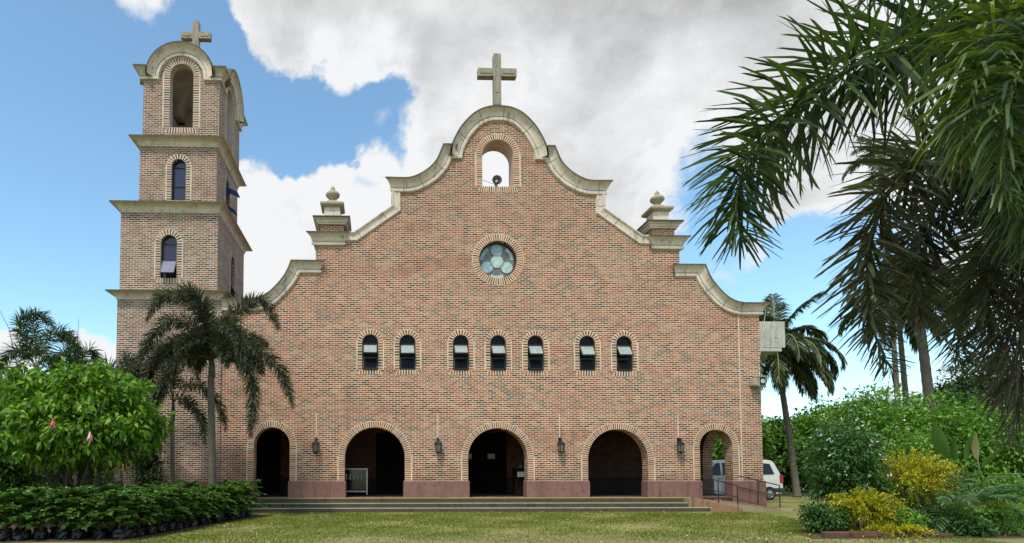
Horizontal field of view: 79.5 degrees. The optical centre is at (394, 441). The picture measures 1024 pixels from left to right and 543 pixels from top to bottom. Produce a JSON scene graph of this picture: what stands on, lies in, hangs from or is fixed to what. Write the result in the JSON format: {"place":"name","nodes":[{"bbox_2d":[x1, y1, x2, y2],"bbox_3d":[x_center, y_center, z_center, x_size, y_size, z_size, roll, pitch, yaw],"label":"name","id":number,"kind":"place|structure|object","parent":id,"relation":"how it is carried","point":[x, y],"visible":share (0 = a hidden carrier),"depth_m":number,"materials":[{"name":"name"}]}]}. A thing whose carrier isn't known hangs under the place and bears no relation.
{"place":"outdoors","nodes":[
{"label":"outdoors","id":0,"kind":"place"},
{"bbox_2d":[105,21,252,486],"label":"bell tower","id":1,"kind":"structure","parent":0,"point":[179,220],"depth_m":23.95,"materials":[{"name":"brick"}]},
{"bbox_2d":[154,229,182,282],"bbox_3d":[-8.774,-7.193,23.389,1.105,2.122,0.430,0,-3,-2],"label":"window","id":2,"kind":"structure","parent":1,"relation":"in","point":[171,268],"depth_m":23.42,"materials":[{"name":"brick"}]},
{"bbox_2d":[165,154,191,200],"bbox_3d":[-8.611,-10.430,24.109,1.030,2.088,0.212,0,-3,-2],"label":"window","id":3,"kind":"structure","parent":1,"relation":"in","point":[182,171],"depth_m":24.05,"materials":[{"name":"brick"}]},
{"bbox_2d":[225,175,239,215],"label":"window","id":4,"kind":"structure","parent":1,"relation":"in","point":[227,190],"depth_m":25.84,"materials":[{"name":"glass"}]},
{"bbox_2d":[229,252,237,297],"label":"window","id":5,"kind":"structure","parent":1,"relation":"in","point":[231,285],"depth_m":26.00,"materials":[{"name":"brick"}]},
{"bbox_2d":[0,483,1023,542],"bbox_3d":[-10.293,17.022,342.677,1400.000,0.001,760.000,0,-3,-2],"label":"ground","id":6,"kind":"structure","parent":0,"point":[790,502],"depth_m":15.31,"materials":[{"name":"green plant"}]},
{"bbox_2d":[0,364,64,487],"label":"leafy tree","id":7,"kind":"object","parent":6,"relation":"on","point":[57,474],"depth_m":21.51,"materials":[{"name":"green plant"}]},
{"bbox_2d":[35,395,112,491],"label":"leafy tree","id":8,"kind":"object","parent":6,"relation":"on","point":[59,479],"visible":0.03,"depth_m":25.11,"materials":[{"name":"green plant"}]},
{"bbox_2d":[45,319,105,485],"bbox_3d":[-11.353,-0.976,21.856,2.786,7.117,1.526,-1,-3,27],"label":"foxtail palm","id":9,"kind":"object","parent":6,"relation":"on","point":[67,354],"visible":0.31,"depth_m":21.95,"materials":[{"name":"green plant"}]},
{"bbox_2d":[0,513,264,541],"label":"soil bed","id":10,"kind":"object","parent":6,"relation":"on","point":[86,538],"visible":0.2,"depth_m":14.15,"materials":[{"name":"brown soil"}]},
{"bbox_2d":[0,492,42,540],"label":"potted seedling","id":11,"kind":"object","parent":10,"relation":"on","point":[5,535],"visible":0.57,"depth_m":13.33,"materials":[{"name":"green plant"}]},
{"bbox_2d":[0,487,54,540],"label":"potted seedling","id":12,"kind":"object","parent":10,"relation":"on","point":[20,535],"visible":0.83,"depth_m":13.33,"materials":[{"name":"green plant"}]},
{"bbox_2d":[0,486,59,537],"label":"potted seedling","id":13,"kind":"object","parent":10,"relation":"on","point":[28,530],"visible":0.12,"depth_m":13.80,"materials":[{"name":"green plant"}]},
{"bbox_2d":[0,448,61,491],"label":"shrub","id":14,"kind":"object","parent":10,"relation":"on","point":[13,476],"visible":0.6,"depth_m":17.73,"materials":[{"name":"green plant"}]},
{"bbox_2d":[16,486,48,533],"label":"potted seedling","id":15,"kind":"object","parent":10,"relation":"on","point":[36,491],"visible":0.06,"depth_m":13.97,"materials":[{"name":"green plant"}]},
{"bbox_2d":[9,489,58,536],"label":"potted seedling","id":16,"kind":"object","parent":10,"relation":"on","point":[41,493],"visible":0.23,"depth_m":13.79,"materials":[{"name":"green plant"}]},
{"bbox_2d":[0,306,82,406],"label":"foxtail palm","id":17,"kind":"object","parent":10,"relation":"on","point":[29,348],"visible":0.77,"depth_m":20.01,"materials":[{"name":"green plant"}]},
{"bbox_2d":[19,497,67,539],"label":"potted seedling","id":18,"kind":"object","parent":10,"relation":"on","point":[41,535],"visible":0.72,"depth_m":13.45,"materials":[{"name":"green plant"}]},
{"bbox_2d":[35,486,84,537],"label":"potted seedling","id":19,"kind":"object","parent":10,"relation":"on","point":[58,528],"visible":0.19,"depth_m":13.78,"materials":[{"name":"green plant"}]},
{"bbox_2d":[39,487,92,539],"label":"potted seedling","id":20,"kind":"object","parent":10,"relation":"on","point":[62,534],"visible":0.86,"depth_m":13.50,"materials":[{"name":"green plant"}]},
{"bbox_2d":[43,486,101,537],"bbox_3d":[-7.333,1.627,13.900,1.377,1.221,1.283,2,-3,-37],"label":"potted seedling","id":21,"kind":"object","parent":10,"relation":"on","point":[77,493],"visible":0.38,"depth_m":13.83,"materials":[{"name":"green plant"}]},
{"bbox_2d":[57,499,103,539],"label":"potted seedling","id":22,"kind":"object","parent":10,"relation":"on","point":[78,535],"visible":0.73,"depth_m":13.50,"materials":[{"name":"green plant"}]},
{"bbox_2d":[0,356,176,527],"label":"flowering bush","id":23,"kind":"object","parent":10,"relation":"on","point":[107,417],"visible":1,"depth_m":15.65,"materials":[{"name":"green plant"}]},
{"bbox_2d":[70,492,113,532],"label":"potted seedling","id":24,"kind":"object","parent":10,"relation":"on","point":[93,530],"visible":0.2,"depth_m":13.83,"materials":[{"name":"green plant"}]},
{"bbox_2d":[73,495,121,539],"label":"potted seedling","id":25,"kind":"object","parent":10,"relation":"on","point":[99,534],"visible":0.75,"depth_m":13.52,"materials":[{"name":"green plant"}]},
{"bbox_2d":[80,483,117,535],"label":"potted seedling","id":26,"kind":"object","parent":10,"relation":"on","point":[94,490],"visible":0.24,"depth_m":14.33,"materials":[{"name":"green plant"}]},
{"bbox_2d":[88,468,123,492],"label":"dark shrub","id":27,"kind":"object","parent":10,"relation":"on","point":[105,480],"visible":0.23,"depth_m":19.41,"materials":[{"name":"green plant"}]},
{"bbox_2d":[88,489,150,539],"bbox_3d":[-6.314,1.647,13.580,1.280,1.151,1.310,-1,-3,24],"label":"potted seedling","id":28,"kind":"object","parent":10,"relation":"on","point":[119,533],"visible":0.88,"depth_m":13.52,"materials":[{"name":"green plant"}]},
{"bbox_2d":[87,348,158,484],"bbox_3d":[-9.201,-0.452,20.546,2.978,5.960,2.420,0,-3,-2],"label":"foxtail palm","id":29,"kind":"object","parent":10,"relation":"on","point":[129,363],"visible":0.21,"depth_m":20.34,"materials":[{"name":"green plant"}]},
{"bbox_2d":[103,494,150,538],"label":"potted seedling","id":30,"kind":"object","parent":10,"relation":"on","point":[129,533],"visible":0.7,"depth_m":13.69,"materials":[{"name":"green plant"}]},
{"bbox_2d":[105,490,154,536],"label":"potted seedling","id":31,"kind":"object","parent":10,"relation":"on","point":[130,524],"visible":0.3,"depth_m":14.06,"materials":[{"name":"green plant"}]},
{"bbox_2d":[125,493,160,536],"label":"potted seedling","id":32,"kind":"object","parent":10,"relation":"on","point":[140,532],"visible":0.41,"depth_m":14.14,"materials":[{"name":"green plant"}]},
{"bbox_2d":[135,485,169,529],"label":"potted seedling","id":33,"kind":"object","parent":10,"relation":"on","point":[145,490],"visible":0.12,"depth_m":15.28,"materials":[{"name":"green plant"}]},
{"bbox_2d":[140,494,171,534],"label":"potted seedling","id":34,"kind":"object","parent":10,"relation":"on","point":[151,530],"visible":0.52,"depth_m":14.56,"materials":[{"name":"green plant"}]},
{"bbox_2d":[143,483,183,525],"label":"potted seedling","id":35,"kind":"object","parent":10,"relation":"on","point":[151,486],"visible":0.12,"depth_m":15.73,"materials":[{"name":"green plant"}]},
{"bbox_2d":[144,490,186,532],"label":"potted seedling","id":36,"kind":"object","parent":10,"relation":"on","point":[161,528],"visible":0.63,"depth_m":14.93,"materials":[{"name":"green plant"}]},
{"bbox_2d":[146,486,196,530],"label":"potted seedling","id":37,"kind":"object","parent":10,"relation":"on","point":[170,525],"visible":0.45,"depth_m":15.37,"materials":[{"name":"green plant"}]},
{"bbox_2d":[155,480,192,521],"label":"potted seedling","id":38,"kind":"object","parent":10,"relation":"on","point":[169,483],"visible":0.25,"depth_m":16.38,"materials":[{"name":"green plant"}]},
{"bbox_2d":[155,491,197,529],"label":"potted seedling","id":39,"kind":"object","parent":10,"relation":"on","point":[178,526],"visible":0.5,"depth_m":15.72,"materials":[{"name":"green plant"}]},
{"bbox_2d":[133,342,228,483],"bbox_3d":[-7.450,-0.593,20.727,3.566,6.254,1.678,0,-3,4],"label":"foxtail palm","id":40,"kind":"object","parent":10,"relation":"on","point":[189,406],"visible":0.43,"depth_m":20.70,"materials":[{"name":"green plant"}]},
{"bbox_2d":[173,479,201,515],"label":"potted seedling","id":41,"kind":"object","parent":10,"relation":"on","point":[189,483],"visible":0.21,"depth_m":18.07,"materials":[{"name":"green plant"}]},
{"bbox_2d":[167,491,212,526],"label":"potted seedling","id":42,"kind":"object","parent":10,"relation":"on","point":[193,522],"visible":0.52,"depth_m":16.54,"materials":[{"name":"green plant"}]},
{"bbox_2d":[179,491,202,527],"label":"potted seedling","id":43,"kind":"object","parent":10,"relation":"on","point":[185,524],"visible":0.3,"depth_m":16.18,"materials":[{"name":"green plant"}]},
{"bbox_2d":[194,491,219,524],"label":"potted seedling","id":44,"kind":"object","parent":10,"relation":"on","point":[203,521],"visible":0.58,"depth_m":17.04,"materials":[{"name":"green plant"}]},
{"bbox_2d":[196,485,223,520],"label":"potted seedling","id":45,"kind":"object","parent":10,"relation":"on","point":[210,489],"visible":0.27,"depth_m":18.03,"materials":[{"name":"green plant"}]},
{"bbox_2d":[199,490,226,523],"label":"potted seedling","id":46,"kind":"object","parent":10,"relation":"on","point":[211,501],"visible":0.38,"depth_m":17.39,"materials":[{"name":"green plant"}]},
{"bbox_2d":[135,280,295,486],"bbox_3d":[-5.982,-1.379,19.519,4.811,7.713,4.391,-2,-4,43],"label":"foxtail palm","id":47,"kind":"object","parent":10,"relation":"on","point":[227,343],"visible":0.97,"depth_m":19.24,"materials":[{"name":"green plant"}]},
{"bbox_2d":[201,492,239,522],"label":"potted seedling","id":48,"kind":"object","parent":10,"relation":"on","point":[215,519],"visible":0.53,"depth_m":17.78,"materials":[{"name":"green plant"}]},
{"bbox_2d":[207,484,239,520],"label":"potted seedling","id":49,"kind":"object","parent":10,"relation":"on","point":[224,516],"visible":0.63,"depth_m":18.21,"materials":[{"name":"green plant"}]},
{"bbox_2d":[214,486,248,519],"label":"potted seedling","id":50,"kind":"object","parent":10,"relation":"on","point":[230,516],"visible":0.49,"depth_m":18.58,"materials":[{"name":"green plant"}]},
{"bbox_2d":[225,483,253,518],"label":"potted seedling","id":51,"kind":"object","parent":10,"relation":"on","point":[239,513],"visible":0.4,"depth_m":19.01,"materials":[{"name":"green plant"}]},
{"bbox_2d":[227,479,260,517],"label":"potted seedling","id":52,"kind":"object","parent":10,"relation":"on","point":[237,483],"visible":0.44,"depth_m":19.43,"materials":[{"name":"green plant"}]},
{"bbox_2d":[238,479,267,516],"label":"potted seedling","id":53,"kind":"object","parent":10,"relation":"on","point":[247,514],"visible":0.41,"depth_m":19.84,"materials":[{"name":"green plant"}]},
{"bbox_2d":[127,439,169,487],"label":"conifer shrub","id":54,"kind":"object","parent":6,"relation":"on","point":[149,472],"visible":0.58,"depth_m":21.51,"materials":[{"name":"green plant"}]},
{"bbox_2d":[219,53,784,512],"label":"brick church","id":55,"kind":"structure","parent":6,"relation":"on","point":[523,309],"depth_m":23.64,"materials":[{"name":"brick"}]},
{"bbox_2d":[256,432,280,492],"bbox_3d":[-5.753,0.969,27.474,1.123,2.755,0.080,0,-3,-2],"label":"door","id":56,"kind":"structure","parent":55,"relation":"in","point":[268,455],"depth_m":27.44,"materials":[{"name":"brown wood"}]},
{"bbox_2d":[312,413,319,453],"bbox_3d":[-3.015,-0.318,23.019,0.286,1.570,0.356,2,-3,-32],"label":"wall lantern","id":57,"kind":"object","parent":55,"relation":"attached to","point":[315,445],"depth_m":22.94,"materials":[{"name":"black metal"}]},
{"bbox_2d":[345,468,367,494],"bbox_3d":[-1.796,1.722,25.806,1.276,1.120,0.500,0,-3,-2],"label":"display case","id":58,"kind":"object","parent":55,"relation":"on","point":[359,484],"visible":0.6,"depth_m":26.01,"materials":[{"name":"metal"}]},
{"bbox_2d":[356,329,383,374],"bbox_3d":[-0.944,-3.482,23.367,1.077,1.783,0.431,0,-3,-2],"label":"window","id":59,"kind":"structure","parent":55,"relation":"in","point":[369,351],"depth_m":23.42,"materials":[{"name":"brick"}]},
{"bbox_2d":[376,433,403,492],"bbox_3d":[-0.105,0.976,27.643,1.483,2.755,0.080,0,-3,-2],"label":"door","id":60,"kind":"structure","parent":55,"relation":"in","point":[389,451],"depth_m":27.61,"materials":[{"name":"brown wood"}]},
{"bbox_2d":[394,329,420,374],"bbox_3d":[0.505,-3.479,23.419,1.084,1.783,0.414,0,-3,-2],"label":"window","id":61,"kind":"structure","parent":55,"relation":"in","point":[404,350],"depth_m":23.46,"materials":[{"name":"brick"}]},
{"bbox_2d":[434,413,442,453],"bbox_3d":[1.692,-0.316,23.160,0.286,1.570,0.356,-1,-3,28],"label":"wall lantern","id":62,"kind":"object","parent":55,"relation":"attached to","point":[438,446],"depth_m":23.07,"materials":[{"name":"black metal"}]},
{"bbox_2d":[447,330,474,374],"bbox_3d":[2.594,-3.477,23.471,1.075,1.783,0.434,0,-3,-2],"label":"window","id":63,"kind":"structure","parent":55,"relation":"in","point":[460,360],"depth_m":23.52,"materials":[{"name":"brick"}]},
{"bbox_2d":[468,442,473,492],"bbox_3d":[2.898,0.980,27.733,1.483,2.755,0.080,0,-3,-2],"label":"door","id":64,"kind":"structure","parent":55,"relation":"in","point":[471,451],"depth_m":27.71,"materials":[{"name":"brown wood"}]},
{"bbox_2d":[474,433,505,492],"bbox_3d":[4.400,0.982,27.778,1.483,2.755,0.080,0,-3,-2],"label":"door","id":65,"kind":"structure","parent":55,"relation":"in","point":[489,474],"depth_m":27.74,"materials":[{"name":"brown wood"}]},
{"bbox_2d":[484,330,511,374],"bbox_3d":[4.059,-3.475,23.522,1.078,1.783,0.420,0,-3,-2],"label":"window","id":66,"kind":"structure","parent":55,"relation":"in","point":[498,353],"depth_m":23.57,"materials":[{"name":"brick"}]},
{"bbox_2d":[472,234,523,284],"bbox_3d":[4.077,-7.160,23.873,2.054,2.051,0.312,0,-3,-2],"label":"rose window","id":67,"kind":"structure","parent":55,"relation":"in","point":[493,263],"depth_m":23.94,"materials":[{"name":"brick"}]},
{"bbox_2d":[512,465,523,495],"bbox_3d":[5.140,1.609,24.793,0.530,1.255,0.510,0,-3,-2],"label":"collection stand","id":68,"kind":"object","parent":55,"relation":"on","point":[518,476],"visible":0.85,"depth_m":24.57,"materials":[{"name":"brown wood"}]},
{"bbox_2d":[522,330,549,374],"bbox_3d":[5.530,-3.472,23.569,1.080,1.783,0.415,0,-3,-2],"label":"window","id":69,"kind":"structure","parent":55,"relation":"in","point":[532,347],"depth_m":23.61,"materials":[{"name":"brick"}]},
{"bbox_2d":[557,413,564,453],"bbox_3d":[6.443,-0.315,23.303,0.286,1.570,0.356,-1,-3,28],"label":"wall lantern","id":70,"kind":"object","parent":55,"relation":"attached to","point":[561,445],"depth_m":23.23,"materials":[{"name":"black metal"}]},
{"bbox_2d":[574,331,600,375],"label":"window","id":71,"kind":"structure","parent":55,"relation":"in","point":[584,351],"depth_m":23.67,"materials":[{"name":"brick"}]},
{"bbox_2d":[611,331,637,375],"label":"window","id":72,"kind":"structure","parent":55,"relation":"in","point":[621,351],"depth_m":23.71,"materials":[{"name":"brick"}]},
{"bbox_2d":[677,414,684,452],"bbox_3d":[11.132,-0.314,23.444,0.286,1.570,0.356,-1,-3,28],"label":"wall lantern","id":73,"kind":"object","parent":55,"relation":"attached to","point":[680,444],"depth_m":23.36,"materials":[{"name":"black metal"}]},
{"bbox_2d":[750,310,765,386],"bbox_3d":[14.366,-3.689,23.709,0.697,3.082,0.560,0,-3,-2],"label":"flood lamp","id":74,"kind":"object","parent":55,"relation":"attached to","point":[758,381],"visible":1,"depth_m":23.49,"materials":[{"name":"white metal"}]},
{"bbox_2d":[684,475,789,511],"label":"access ramp","id":75,"kind":"structure","parent":6,"relation":"on","point":[718,505],"depth_m":22.46,"materials":[{"name":"concrete"}]},
{"bbox_2d":[712,415,780,461],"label":"leafy tree","id":76,"kind":"object","parent":6,"relation":"on","point":[718,453],"visible":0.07,"depth_m":39.50,"materials":[{"name":"green plant"}]},
{"bbox_2d":[713,460,784,499],"bbox_3d":[17.216,1.975,31.198,4.910,2.059,1.860,0,-3,-2],"label":"parked van","id":77,"kind":"object","parent":6,"relation":"on","point":[771,473],"visible":0.21,"depth_m":30.39,"materials":[{"name":"paint"}]},
{"bbox_2d":[762,415,811,490],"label":"leafy tree","id":78,"kind":"object","parent":6,"relation":"on","point":[784,469],"visible":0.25,"depth_m":41.94,"materials":[{"name":"green plant"}]},
{"bbox_2d":[741,291,847,497],"bbox_3d":[21.368,-2.791,33.537,6.841,11.840,6.389,0,-3,-2],"label":"coconut palm","id":79,"kind":"object","parent":6,"relation":"on","point":[799,358],"visible":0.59,"depth_m":32.52,"materials":[{"name":"green plant"}]},
{"bbox_2d":[777,395,886,491],"bbox_3d":[28.304,0.468,39.213,6.623,7.087,5.499,1,-3,-19],"label":"leafy tree","id":80,"kind":"object","parent":6,"relation":"on","point":[805,423],"visible":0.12,"depth_m":38.83,"materials":[{"name":"green plant"}]},
{"bbox_2d":[678,0,1023,279],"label":"foxtail palm","id":81,"kind":"object","parent":6,"relation":"on","point":[986,48],"visible":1,"depth_m":4.26,"materials":[{"name":"green plant"}]},
{"bbox_2d":[841,135,911,406],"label":"coconut palm","id":82,"kind":"object","parent":6,"relation":"on","point":[852,168],"visible":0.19,"depth_m":46.12,"materials":[{"name":"green plant"}]},
{"bbox_2d":[813,380,943,512],"bbox_3d":[16.177,0.259,20.397,4.051,4.603,3.606,0,-3,-2],"label":"flowering shrub","id":83,"kind":"object","parent":6,"relation":"on","point":[868,415],"visible":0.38,"depth_m":19.74,"materials":[{"name":"green plant"}]},
{"bbox_2d":[837,258,947,410],"bbox_3d":[29.181,-3.655,34.923,5.714,13.658,6.253,0,-3,-2],"label":"coconut palm","id":84,"kind":"object","parent":6,"relation":"on","point":[912,340],"visible":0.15,"depth_m":35.48,"materials":[{"name":"green plant"}]},
{"bbox_2d":[811,94,1023,457],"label":"foxtail palm","id":85,"kind":"object","parent":6,"relation":"on","point":[985,292],"visible":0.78,"depth_m":5.77,"materials":[{"name":"green plant"}]},
{"bbox_2d":[842,236,993,459],"bbox_3d":[26.724,-3.827,30.776,6.120,13.657,6.114,0,-3,-2],"label":"coconut palm","id":86,"kind":"object","parent":6,"relation":"on","point":[926,373],"visible":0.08,"depth_m":30.70,"materials":[{"name":"green plant"}]},
{"bbox_2d":[878,388,1023,514],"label":"leafy shrub","id":87,"kind":"object","parent":6,"relation":"on","point":[962,427],"visible":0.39,"depth_m":20.19,"materials":[{"name":"green plant"}]},
{"bbox_2d":[911,384,1012,472],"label":"leafy tree","id":88,"kind":"object","parent":6,"relation":"on","point":[962,398],"visible":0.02,"depth_m":31.82,"materials":[{"name":"green plant"}]},
{"bbox_2d":[921,348,1023,410],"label":"leafy tree","id":89,"kind":"object","parent":6,"relation":"on","point":[958,385],"visible":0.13,"depth_m":38.37,"materials":[{"name":"green plant"}]},
{"bbox_2d":[959,411,1023,483],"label":"leafy shrub","id":90,"kind":"object","parent":6,"relation":"on","point":[1018,457],"visible":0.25,"depth_m":19.90,"materials":[{"name":"green plant"}]},
{"bbox_2d":[0,0,1023,419],"label":"sky","id":91,"kind":"structure","parent":0,"point":[347,96],"materials":[{"name":"blue"}]},
{"bbox_2d":[163,511,940,542],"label":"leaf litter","id":92,"kind":"object","parent":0,"point":[544,525],"visible":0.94,"depth_m":16.00,"materials":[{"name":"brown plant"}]},
{"bbox_2d":[786,520,1023,538],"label":"planting soil","id":93,"kind":"structure","parent":0,"point":[1003,533],"depth_m":14.15,"materials":[{"name":"brown soil"}]},
{"bbox_2d":[793,499,857,533],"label":"ground shrub","id":94,"kind":"object","parent":93,"relation":"on","point":[820,518],"visible":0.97,"depth_m":14.65,"materials":[{"name":"green plant"}]},
{"bbox_2d":[833,531,849,537],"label":"clay block","id":95,"kind":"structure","parent":93,"relation":"on","point":[843,534],"depth_m":13.93,"materials":[{"name":"brown brick"}]},
{"bbox_2d":[790,411,905,528],"bbox_3d":[11.952,0.785,15.983,2.572,3.262,2.498,2,-3,-40],"label":"jasmine bush","id":96,"kind":"object","parent":93,"relation":"on","point":[844,466],"visible":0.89,"depth_m":15.49,"materials":[{"name":"green plant"}]},
{"bbox_2d":[819,485,912,528],"bbox_3d":[11.533,1.675,14.842,2.021,1.203,1.570,-1,-3,18],"label":"golden bush","id":97,"kind":"object","parent":93,"relation":"on","point":[859,503],"visible":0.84,"depth_m":14.58,"materials":[{"name":"yellow plant"}]},
{"bbox_2d":[850,520,938,537],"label":"golden bush","id":98,"kind":"object","parent":93,"relation":"on","point":[888,527],"visible":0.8,"depth_m":14.14,"materials":[{"name":"yellow plant"}]},
{"bbox_2d":[873,504,932,530],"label":"ground shrub","id":99,"kind":"object","parent":93,"relation":"on","point":[914,519],"visible":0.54,"depth_m":14.46,"materials":[{"name":"green plant"}]},
{"bbox_2d":[873,425,953,512],"bbox_3d":[15.787,1.046,18.645,2.374,2.995,2.366,-2,-4,43],"label":"leafy shrub","id":100,"kind":"object","parent":93,"relation":"on","point":[919,445],"visible":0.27,"depth_m":18.19,"materials":[{"name":"green plant"}]},
{"bbox_2d":[867,446,970,510],"bbox_3d":[13.412,1.210,15.599,2.626,2.194,1.948,0,-3,-2],"label":"golden bush","id":101,"kind":"object","parent":93,"relation":"on","point":[929,482],"visible":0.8,"depth_m":15.29,"materials":[{"name":"yellow plant"}]},
{"bbox_2d":[902,505,961,533],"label":"ground shrub","id":102,"kind":"object","parent":93,"relation":"on","point":[923,512],"visible":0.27,"depth_m":14.64,"materials":[{"name":"green plant"}]},
{"bbox_2d":[869,471,1023,534],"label":"feathery palm shrub","id":103,"kind":"object","parent":93,"relation":"on","point":[957,495],"visible":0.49,"depth_m":14.72,"materials":[{"name":"green plant"}]},
{"bbox_2d":[931,422,1003,513],"bbox_3d":[16.437,0.907,17.355,2.056,2.949,0.498,0,-3,-7],"label":"banana plant","id":104,"kind":"object","parent":93,"relation":"on","point":[940,442],"visible":0.76,"depth_m":17.44,"materials":[{"name":"green plant"}]},
{"bbox_2d":[937,509,1002,537],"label":"ground shrub","id":105,"kind":"object","parent":93,"relation":"on","point":[971,526],"visible":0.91,"depth_m":14.19,"materials":[{"name":"green plant"}]},
{"bbox_2d":[944,500,1023,535],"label":"clipped hedge","id":106,"kind":"object","parent":93,"relation":"on","point":[998,510],"visible":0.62,"depth_m":14.54,"materials":[{"name":"green plant"}]},
{"bbox_2d":[966,469,1023,529],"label":"leafy shrub","id":107,"kind":"object","parent":93,"relation":"on","point":[1012,480],"visible":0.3,"depth_m":15.93,"materials":[{"name":"green plant"}]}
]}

